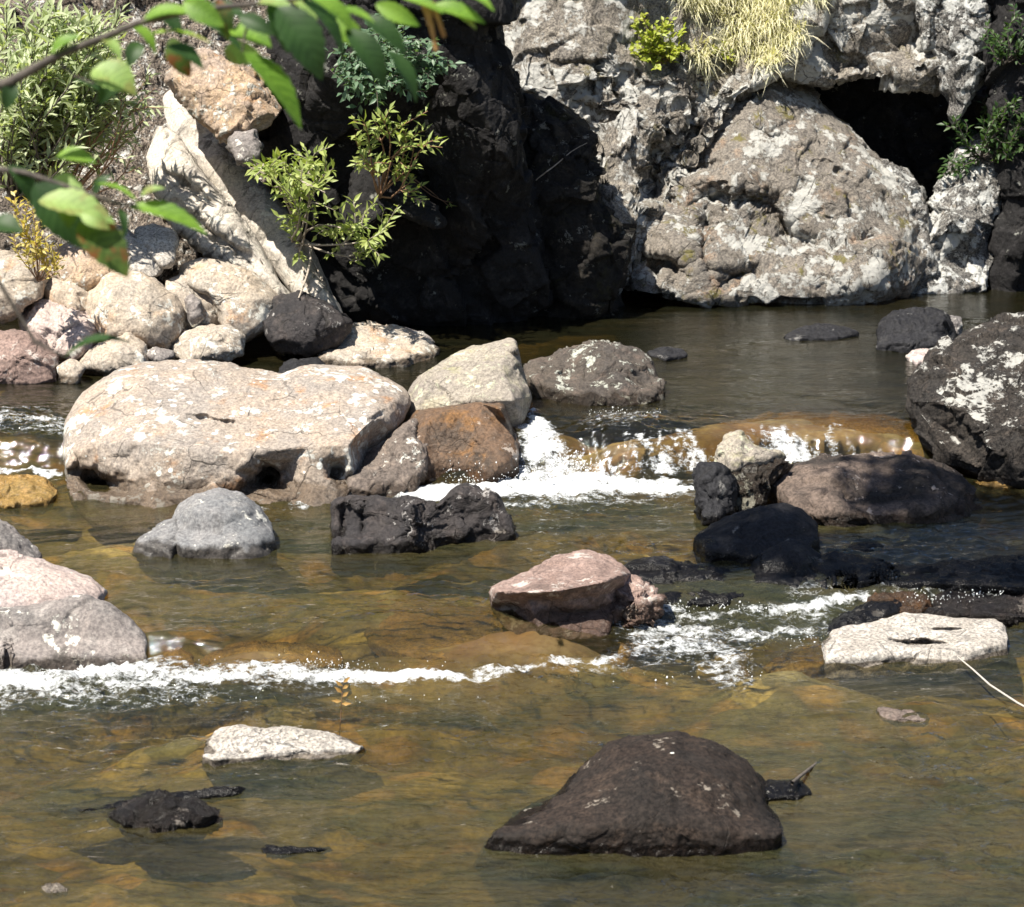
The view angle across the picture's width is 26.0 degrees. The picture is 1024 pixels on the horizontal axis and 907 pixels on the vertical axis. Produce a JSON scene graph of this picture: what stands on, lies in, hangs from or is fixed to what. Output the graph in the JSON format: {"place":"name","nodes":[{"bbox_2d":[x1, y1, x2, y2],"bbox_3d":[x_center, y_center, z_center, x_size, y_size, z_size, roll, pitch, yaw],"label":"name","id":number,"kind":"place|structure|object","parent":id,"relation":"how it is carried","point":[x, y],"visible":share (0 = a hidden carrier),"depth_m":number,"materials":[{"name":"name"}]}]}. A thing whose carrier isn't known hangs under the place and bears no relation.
{"place":"outdoors","nodes":[
{"label":"outdoors","id":0,"kind":"place"},
{"bbox_2d":[0,0,290,286],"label":"scree slope","id":1,"kind":"structure","parent":0,"point":[137,183],"depth_m":13.49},
{"bbox_2d":[146,126,289,294],"bbox_3d":[-1.622,-1.282,12.219,0.576,0.985,1.333,-10,18,-33],"label":"rock slab","id":2,"kind":"object","parent":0,"point":[176,172],"visible":0.91,"depth_m":12.05,"materials":[{"name":"grey stone"}]},
{"bbox_2d":[225,129,263,166],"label":"rock","id":3,"kind":"object","parent":2,"relation":"on","point":[243,147],"visible":0.96,"depth_m":11.69,"materials":[{"name":"stone"}]},
{"bbox_2d":[164,48,282,143],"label":"rock","id":4,"kind":"object","parent":3,"relation":"on","point":[220,97],"visible":0.86,"depth_m":11.92,"materials":[{"name":"beige stone"}]},
{"bbox_2d":[0,275,1023,906],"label":"water","id":5,"kind":"structure","parent":0,"point":[928,811],"depth_m":7.46,"materials":[{"name":"brown liquid"}]},
{"bbox_2d":[0,474,57,508],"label":"submerged rock","id":6,"kind":"object","parent":5,"relation":"on","point":[21,490],"visible":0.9,"depth_m":9.52,"materials":[{"name":"stone"}]},
{"bbox_2d":[0,329,58,383],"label":"boulder","id":7,"kind":"object","parent":5,"relation":"on","point":[25,358],"visible":0.84,"depth_m":11.03,"materials":[{"name":"pink stone"}]},
{"bbox_2d":[5,190,64,281],"bbox_3d":[-2.374,-1.074,11.073,0.351,0.450,0.213,10,18,33],"label":"yellow plant","id":8,"kind":"object","parent":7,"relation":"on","point":[37,254],"visible":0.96,"depth_m":11.07,"materials":[{"name":"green plant"}]},
{"bbox_2d":[42,882,67,893],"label":"rock","id":9,"kind":"object","parent":5,"relation":"on","point":[55,888],"visible":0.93,"depth_m":6.07,"materials":[{"name":"stone"}]},
{"bbox_2d":[17,298,97,361],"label":"boulder","id":10,"kind":"object","parent":5,"relation":"on","point":[62,329],"visible":0.83,"depth_m":11.38,"materials":[{"name":"beige stone"}]},
{"bbox_2d":[0,249,47,324],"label":"boulder","id":11,"kind":"object","parent":10,"relation":"on","point":[24,287],"visible":0.81,"depth_m":11.41,"materials":[{"name":"beige stone"}]},
{"bbox_2d":[44,278,87,310],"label":"boulder","id":12,"kind":"object","parent":10,"relation":"on","point":[68,294],"visible":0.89,"depth_m":11.52,"materials":[{"name":"stone"}]},
{"bbox_2d":[48,242,113,290],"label":"boulder","id":13,"kind":"object","parent":12,"relation":"on","point":[82,269],"visible":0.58,"depth_m":11.60,"materials":[{"name":"stone"}]},
{"bbox_2d":[56,358,85,383],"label":"boulder","id":14,"kind":"object","parent":5,"relation":"on","point":[70,371],"visible":0.98,"depth_m":11.02,"materials":[{"name":"stone"}]},
{"bbox_2d":[79,332,150,375],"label":"boulder","id":15,"kind":"object","parent":5,"relation":"on","point":[106,358],"visible":0.64,"depth_m":11.17,"materials":[{"name":"beige stone"}]},
{"bbox_2d":[85,269,187,349],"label":"boulder","id":16,"kind":"object","parent":5,"relation":"on","point":[150,312],"visible":0.78,"depth_m":11.39,"materials":[{"name":"beige stone"}]},
{"bbox_2d":[116,225,163,277],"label":"boulder","id":17,"kind":"object","parent":16,"relation":"on","point":[141,260],"visible":0.66,"depth_m":11.64,"materials":[{"name":"stone"}]},
{"bbox_2d":[134,223,179,268],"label":"boulder","id":18,"kind":"object","parent":17,"relation":"on","point":[159,244],"visible":0.99,"depth_m":11.73,"materials":[{"name":"stone"}]},
{"bbox_2d":[53,786,245,810],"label":"submerged rock","id":19,"kind":"object","parent":5,"relation":"in","point":[217,792],"visible":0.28,"depth_m":6.69,"materials":[{"name":"stone"}]},
{"bbox_2d":[147,347,174,361],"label":"boulder","id":20,"kind":"object","parent":5,"relation":"on","point":[156,354],"visible":0.84,"depth_m":11.22,"materials":[{"name":"stone"}]},
{"bbox_2d":[108,788,222,846],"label":"rock","id":21,"kind":"object","parent":5,"relation":"on","point":[159,810],"visible":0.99,"depth_m":6.48,"materials":[{"name":"black stone"}]},
{"bbox_2d":[171,324,245,361],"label":"boulder","id":22,"kind":"object","parent":5,"relation":"on","point":[219,343],"visible":0.87,"depth_m":11.36,"materials":[{"name":"beige stone"}]},
{"bbox_2d":[164,274,218,329],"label":"boulder","id":23,"kind":"object","parent":22,"relation":"on","point":[179,287],"visible":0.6,"depth_m":11.60,"materials":[{"name":"stone"}]},
{"bbox_2d":[184,294,203,326],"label":"boulder","id":24,"kind":"object","parent":22,"relation":"on","point":[194,307],"visible":1,"depth_m":11.46,"materials":[{"name":"stone"}]},
{"bbox_2d":[178,258,277,342],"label":"boulder","id":25,"kind":"object","parent":5,"relation":"on","point":[241,297],"visible":0.91,"depth_m":11.57,"materials":[{"name":"beige stone"}]},
{"bbox_2d":[162,90,342,312],"bbox_3d":[-1.395,-1.371,12.536,0.498,1.251,1.898,-12,19,-38],"label":"rock slab","id":26,"kind":"object","parent":5,"relation":"on","point":[252,202],"visible":0.63,"depth_m":12.34,"materials":[{"name":"grey stone"}]},
{"bbox_2d":[244,139,404,298],"bbox_3d":[-0.970,-1.252,11.667,0.853,0.908,0.867,0,15,0],"label":"cliff shrub","id":27,"kind":"object","parent":26,"relation":"on","point":[288,190],"visible":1,"depth_m":11.54,"materials":[{"name":"green plant"}]},
{"bbox_2d":[261,844,326,859],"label":"rock","id":28,"kind":"object","parent":5,"relation":"on","point":[277,852],"visible":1,"depth_m":6.32,"materials":[{"name":"stone"}]},
{"bbox_2d":[278,357,325,372],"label":"rock","id":29,"kind":"object","parent":5,"relation":"on","point":[290,364],"visible":0.42,"depth_m":11.29,"materials":[{"name":"stone"}]},
{"bbox_2d":[313,320,439,367],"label":"boulder","id":30,"kind":"object","parent":5,"relation":"on","point":[369,344],"visible":0.79,"depth_m":11.56,"materials":[{"name":"beige stone"}]},
{"bbox_2d":[404,327,433,343],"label":"rock","id":31,"kind":"object","parent":5,"relation":"on","point":[422,333],"visible":0.26,"depth_m":12.00,"materials":[{"name":"stone"}]},
{"bbox_2d":[13,406,1003,702],"bbox_3d":[-0.258,0.272,9.038,4.298,0.289,3.441,0,15,0],"label":"splash","id":32,"kind":"object","parent":5,"relation":"on","point":[527,478],"visible":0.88,"depth_m":8.38,"materials":[{"name":"white liquid"}]},
{"bbox_2d":[523,339,666,420],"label":"boulder","id":33,"kind":"object","parent":5,"relation":"on","point":[602,372],"visible":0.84,"depth_m":10.75,"materials":[{"name":"grey stone"}]},
{"bbox_2d":[647,346,687,360],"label":"rock","id":34,"kind":"object","parent":5,"relation":"on","point":[667,353],"visible":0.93,"depth_m":11.61,"materials":[{"name":"stone"}]},
{"bbox_2d":[662,293,675,299],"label":"waterline rock","id":35,"kind":"object","parent":5,"relation":"on","point":[669,296],"visible":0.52,"depth_m":13.01,"materials":[{"name":"stone"}]},
{"bbox_2d":[691,461,738,525],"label":"rock","id":36,"kind":"object","parent":5,"relation":"on","point":[716,487],"visible":0.88,"depth_m":9.24,"materials":[{"name":"black stone"}]},
{"bbox_2d":[732,457,793,511],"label":"rock","id":37,"kind":"object","parent":5,"relation":"on","point":[755,482],"visible":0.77,"depth_m":9.37,"materials":[{"name":"grey stone"}]},
{"bbox_2d":[713,430,786,472],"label":"rock","id":38,"kind":"object","parent":37,"relation":"on","point":[736,450],"visible":0.91,"depth_m":9.43,"materials":[{"name":"stone"}]},
{"bbox_2d":[765,778,811,800],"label":"rock","id":39,"kind":"object","parent":5,"relation":"on","point":[779,790],"visible":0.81,"depth_m":6.70,"materials":[{"name":"stone"}]},
{"bbox_2d":[790,762,816,784],"bbox_3d":[0.911,0.979,6.853,0.013,0.073,0.370,6,16,21],"label":"stick","id":40,"kind":"object","parent":39,"relation":"on","point":[798,777],"visible":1,"depth_m":6.79,"materials":[{"name":"wood"}]},
{"bbox_2d":[783,323,858,340],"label":"rock","id":41,"kind":"object","parent":5,"relation":"on","point":[820,331],"visible":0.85,"depth_m":12.12,"materials":[{"name":"stone"}]},
{"bbox_2d":[843,542,883,551],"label":"rock","id":42,"kind":"object","parent":5,"relation":"on","point":[864,546],"visible":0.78,"depth_m":8.88,"materials":[{"name":"stone"}]},
{"bbox_2d":[827,599,901,633],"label":"rock","id":43,"kind":"object","parent":5,"relation":"on","point":[869,611],"visible":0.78,"depth_m":8.20,"materials":[{"name":"stone"}]},
{"bbox_2d":[865,591,932,613],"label":"rock","id":44,"kind":"object","parent":5,"relation":"on","point":[920,603],"visible":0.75,"depth_m":8.34,"materials":[{"name":"stone"}]},
{"bbox_2d":[877,706,925,721],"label":"rock","id":45,"kind":"object","parent":5,"relation":"on","point":[891,713],"visible":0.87,"depth_m":7.32,"materials":[{"name":"stone"}]},
{"bbox_2d":[821,612,1007,680],"bbox_3d":[1.457,0.695,8.024,0.716,0.125,0.513,0,15,0],"label":"rock","id":46,"kind":"object","parent":5,"relation":"on","point":[937,642],"visible":0.98,"depth_m":7.89,"materials":[{"name":"white stone"}]},
{"bbox_2d":[876,306,957,352],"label":"boulder","id":47,"kind":"object","parent":5,"relation":"on","point":[907,330],"visible":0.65,"depth_m":11.83,"materials":[{"name":"grey stone"}]},
{"bbox_2d":[905,348,928,363],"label":"rock","id":48,"kind":"object","parent":5,"relation":"on","point":[915,356],"visible":0.57,"depth_m":11.52,"materials":[{"name":"stone"}]},
{"bbox_2d":[950,315,962,334],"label":"rock","id":49,"kind":"object","parent":5,"relation":"on","point":[957,322],"visible":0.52,"depth_m":11.99,"materials":[{"name":"stone"}]},
{"bbox_2d":[912,133,1002,293],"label":"cliff","id":50,"kind":"structure","parent":5,"relation":"on","point":[965,209],"depth_m":13.47,"materials":[{"name":"grey stone"}]},
{"bbox_2d":[936,93,1023,179],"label":"cliff shrub","id":51,"kind":"object","parent":50,"relation":"on","point":[989,133],"visible":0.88,"depth_m":13.47,"materials":[{"name":"green plant"}]},
{"bbox_2d":[924,590,1023,634],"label":"rock","id":52,"kind":"object","parent":5,"relation":"on","point":[1007,611],"visible":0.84,"depth_m":8.29,"materials":[{"name":"grey stone"}]},
{"bbox_2d":[957,656,1023,706],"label":"stick","id":53,"kind":"object","parent":5,"relation":"on","point":[998,690],"visible":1,"depth_m":7.47,"materials":[{"name":"white wood"}]},
{"bbox_2d":[976,477,1010,487],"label":"submerged rock","id":54,"kind":"object","parent":5,"relation":"on","point":[991,483],"visible":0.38,"depth_m":9.76,"materials":[{"name":"stone"}]},
{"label":"rock","id":55,"kind":"object","parent":5,"relation":"in","visible":0},
{"bbox_2d":[263,290,352,357],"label":"boulder","id":56,"kind":"object","parent":55,"relation":"on","point":[306,325],"visible":0.97,"depth_m":11.48,"materials":[{"name":"grey stone"}]},
{"bbox_2d":[0,403,1023,897],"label":"riverbed","id":57,"kind":"structure","parent":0,"point":[136,865],"depth_m":7.88,"materials":[{"name":"brown stone"}]},
{"bbox_2d":[0,549,107,606],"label":"boulder","id":58,"kind":"object","parent":57,"relation":"on","point":[25,580],"visible":0.64,"depth_m":8.16,"materials":[{"name":"beige stone"}]},
{"bbox_2d":[0,519,41,557],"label":"boulder","id":59,"kind":"object","parent":58,"relation":"on","point":[11,538],"visible":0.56,"depth_m":8.51,"materials":[{"name":"stone"}]},
{"bbox_2d":[0,594,148,670],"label":"boulder","id":60,"kind":"object","parent":57,"relation":"on","point":[72,632],"visible":0.73,"depth_m":7.79,"materials":[{"name":"grey stone"}]},
{"bbox_2d":[132,517,178,565],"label":"rock","id":61,"kind":"object","parent":57,"relation":"on","point":[157,542],"visible":0.86,"depth_m":8.80,"materials":[{"name":"stone"}]},
{"bbox_2d":[157,647,195,668],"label":"submerged rock","id":62,"kind":"object","parent":57,"relation":"on","point":[188,657],"visible":0.58,"depth_m":7.81,"materials":[{"name":"stone"}]},
{"bbox_2d":[172,487,277,569],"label":"boulder","id":63,"kind":"object","parent":57,"relation":"on","point":[219,525],"visible":0.84,"depth_m":8.81,"materials":[{"name":"grey stone"}]},
{"bbox_2d":[62,358,410,534],"bbox_3d":[-1.254,-0.045,9.961,1.581,0.564,1.300,0,15,0],"label":"boulder","id":64,"kind":"object","parent":57,"relation":"on","point":[156,436],"visible":0.83,"depth_m":9.74,"materials":[{"name":"beige stone"}]},
{"bbox_2d":[199,640,343,682],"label":"submerged rock","id":65,"kind":"object","parent":57,"relation":"on","point":[296,651],"visible":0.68,"depth_m":7.88,"materials":[{"name":"brown stone"}]},
{"bbox_2d":[202,724,366,770],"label":"rock","id":66,"kind":"object","parent":57,"relation":"on","point":[238,744],"visible":0.89,"depth_m":7.02,"materials":[{"name":"white stone"}]},
{"bbox_2d":[332,677,351,734],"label":"dry sprig","id":67,"kind":"object","parent":57,"relation":"on","point":[340,691],"visible":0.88,"depth_m":7.24,"materials":[{"name":"orange plant"}]},
{"bbox_2d":[344,418,427,496],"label":"boulder","id":68,"kind":"object","parent":57,"relation":"on","point":[396,463],"visible":0.81,"depth_m":9.71,"materials":[{"name":"grey stone"}]},
{"bbox_2d":[329,482,515,577],"bbox_3d":[-0.369,0.339,9.020,0.775,0.408,0.493,0,15,0],"label":"rock","id":69,"kind":"object","parent":57,"relation":"on","point":[364,527],"visible":0.89,"depth_m":8.92,"materials":[{"name":"black stone"}]},
{"bbox_2d":[409,402,519,484],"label":"boulder","id":70,"kind":"object","parent":57,"relation":"on","point":[485,435],"visible":0.83,"depth_m":9.88,"materials":[{"name":"brown stone"}]},
{"bbox_2d":[405,338,531,458],"bbox_3d":[-0.214,-0.223,10.440,0.616,0.602,0.683,0,15,0],"label":"boulder","id":71,"kind":"object","parent":57,"relation":"on","point":[492,372],"visible":0.6,"depth_m":10.24,"materials":[{"name":"beige stone"}]},
{"bbox_2d":[364,611,650,667],"bbox_3d":[-0.017,0.701,8.252,1.062,0.159,0.703,0,15,0],"label":"submerged rock","id":72,"kind":"object","parent":57,"relation":"on","point":[419,635],"visible":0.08,"depth_m":8.18,"materials":[{"name":"brown stone"}]},
{"bbox_2d":[608,574,667,628],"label":"rock","id":73,"kind":"object","parent":72,"relation":"on","point":[638,602],"visible":0.95,"depth_m":8.10,"materials":[{"name":"brown stone"}]},
{"bbox_2d":[489,549,630,641],"bbox_3d":[0.180,0.515,8.174,0.534,0.231,0.540,0,15,0],"label":"rock","id":74,"kind":"object","parent":57,"relation":"on","point":[571,596],"visible":1,"depth_m":8.01,"materials":[{"name":"stone"}]},
{"bbox_2d":[484,730,781,857],"bbox_3d":[0.356,1.094,6.792,0.944,0.518,1.025,0,15,0],"label":"boulder","id":75,"kind":"object","parent":57,"relation":"on","point":[677,793],"visible":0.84,"depth_m":6.37,"materials":[{"name":"brown stone"}]},
{"bbox_2d":[624,556,743,631],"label":"rock","id":76,"kind":"object","parent":57,"relation":"on","point":[659,569],"visible":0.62,"depth_m":8.50,"materials":[{"name":"black stone"}]},
{"bbox_2d":[692,503,819,572],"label":"boulder","id":77,"kind":"object","parent":57,"relation":"on","point":[747,536],"visible":0.74,"depth_m":8.80,"materials":[{"name":"black stone"}]},
{"bbox_2d":[749,538,820,587],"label":"boulder","id":78,"kind":"object","parent":57,"relation":"on","point":[789,561],"visible":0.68,"depth_m":8.54,"materials":[{"name":"black stone"}]},
{"bbox_2d":[763,647,825,677],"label":"submerged rock","id":79,"kind":"object","parent":57,"relation":"on","point":[781,663],"visible":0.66,"depth_m":7.99,"materials":[{"name":"stone"}]},
{"bbox_2d":[717,410,919,441],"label":"submerged rock","id":80,"kind":"object","parent":57,"relation":"on","point":[904,430],"visible":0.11,"depth_m":10.74,"materials":[{"name":"brown stone"}]},
{"bbox_2d":[803,550,899,588],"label":"rock","id":81,"kind":"object","parent":57,"relation":"on","point":[861,571],"visible":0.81,"depth_m":8.53,"materials":[{"name":"black stone"}]},
{"bbox_2d":[768,450,981,527],"bbox_3d":[1.567,0.197,9.590,0.982,0.376,0.878,0,15,0],"label":"rock","id":82,"kind":"object","parent":57,"relation":"on","point":[871,488],"visible":0.79,"depth_m":9.36,"materials":[{"name":"stone"}]},
{"bbox_2d":[876,554,1023,596],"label":"rock","id":83,"kind":"object","parent":57,"relation":"on","point":[997,574],"visible":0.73,"depth_m":8.51,"materials":[{"name":"black stone"}]},
{"bbox_2d":[905,311,1023,487],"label":"boulder","id":84,"kind":"object","parent":57,"relation":"on","point":[964,407],"visible":0.98,"depth_m":9.94,"materials":[{"name":"grey stone"}]},
{"bbox_2d":[521,91,636,318],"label":"cliff","id":85,"kind":"structure","parent":0,"point":[589,238],"depth_m":12.49,"materials":[{"name":"black stone"}]},
{"bbox_2d":[536,143,585,180],"bbox_3d":[0.288,-1.632,12.421,0.334,0.194,0.046,-8,17,-28],"label":"twig","id":86,"kind":"object","parent":85,"relation":"attached to","point":[556,164],"visible":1,"depth_m":12.38,"materials":[{"name":"wood"}]},
{"bbox_2d":[503,0,838,293],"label":"cliff","id":87,"kind":"structure","parent":0,"point":[648,125],"depth_m":13.50,"materials":[{"name":"grey stone"}]},
{"bbox_2d":[628,12,690,70],"bbox_3d":[0.904,-2.517,13.521,0.400,0.344,0.247,0,15,0],"label":"lime plant","id":88,"kind":"object","parent":87,"relation":"on","point":[655,47],"visible":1,"depth_m":13.50,"materials":[{"name":"green plant"}]},
{"bbox_2d":[711,41,735,60],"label":"lime plant","id":89,"kind":"object","parent":87,"relation":"on","point":[724,56],"visible":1,"depth_m":13.69,"materials":[{"name":"yellow plant"}]},
{"bbox_2d":[665,0,838,92],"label":"dry grass","id":90,"kind":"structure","parent":87,"relation":"on","point":[778,36],"depth_m":13.61,"materials":[{"name":"yellow plant"}]},
{"bbox_2d":[624,79,926,307],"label":"cliff","id":91,"kind":"structure","parent":0,"point":[787,190],"depth_m":13.19,"materials":[{"name":"grey stone"}]},
{"bbox_2d":[766,0,941,96],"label":"cliff","id":92,"kind":"structure","parent":0,"point":[868,39],"depth_m":13.71,"materials":[{"name":"grey stone"}]},
{"bbox_2d":[880,158,938,288],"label":"cliff","id":93,"kind":"structure","parent":0,"point":[915,191],"depth_m":13.48,"materials":[{"name":"stone"}]},
{"bbox_2d":[915,0,991,123],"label":"cliff","id":94,"kind":"structure","parent":0,"point":[951,32],"depth_m":13.54,"materials":[{"name":"grey stone"}]},
{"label":"ground","id":95,"kind":"structure","parent":0,"visible":0},
{"bbox_2d":[0,0,151,202],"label":"willow bush","id":96,"kind":"object","parent":95,"relation":"on","point":[48,96],"visible":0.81,"depth_m":11.37,"materials":[{"name":"green plant"}]},
{"bbox_2d":[40,65,168,193],"bbox_3d":[-2.096,-1.618,11.446,0.733,0.805,0.383,0,15,0],"label":"willow bush","id":97,"kind":"object","parent":95,"relation":"on","point":[106,159],"visible":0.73,"depth_m":11.43,"materials":[{"name":"green plant"}]},
{"bbox_2d":[0,0,493,356],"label":"alder tree","id":98,"kind":"object","parent":95,"relation":"on","point":[66,207],"visible":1,"depth_m":3.15,"materials":[{"name":"green plant"}]},
{"bbox_2d":[258,0,552,326],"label":"cliff","id":99,"kind":"structure","parent":95,"relation":"on","point":[478,259],"depth_m":12.12,"materials":[{"name":"black stone"}]},
{"bbox_2d":[336,156,446,231],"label":"rock","id":100,"kind":"object","parent":99,"relation":"on","point":[429,215],"visible":0.62,"depth_m":11.81,"materials":[{"name":"grey stone"}]},
{"bbox_2d":[347,101,448,205],"bbox_3d":[-0.586,-1.560,11.532,0.590,0.561,0.354,4,15,15],"label":"cliff shrub","id":101,"kind":"object","parent":100,"relation":"on","point":[404,138],"visible":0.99,"depth_m":11.55,"materials":[{"name":"green plant"}]},
{"bbox_2d":[325,13,464,114],"bbox_3d":[-0.619,-2.029,11.540,0.772,0.545,0.488,0,15,0],"label":"cliff fern","id":102,"kind":"object","parent":99,"relation":"attached to","point":[367,82],"visible":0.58,"depth_m":11.51,"materials":[{"name":"green plant"}]},
{"bbox_2d":[389,162,454,208],"bbox_3d":[-0.491,-1.465,12.104,0.410,0.243,0.099,4,15,16],"label":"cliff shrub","id":103,"kind":"object","parent":99,"relation":"attached to","point":[450,204],"visible":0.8,"depth_m":12.09,"materials":[{"name":"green plant"}]},
{"bbox_2d":[813,60,987,212],"bbox_3d":[2.628,-1.865,14.970,1.647,1.840,0.931,0,15,0],"label":"cave opening","id":104,"kind":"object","parent":95,"relation":"on","point":[902,130],"depth_m":14.65,"materials":[{"name":"black stone"}]},
{"bbox_2d":[982,0,1023,291],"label":"cliff","id":105,"kind":"structure","parent":95,"relation":"on","point":[1006,236],"depth_m":13.43,"materials":[{"name":"black stone"}]},
{"bbox_2d":[979,3,1023,64],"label":"cliff shrub","id":106,"kind":"object","parent":105,"relation":"on","point":[1000,48],"visible":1,"depth_m":13.26,"materials":[{"name":"green plant"}]}
]}

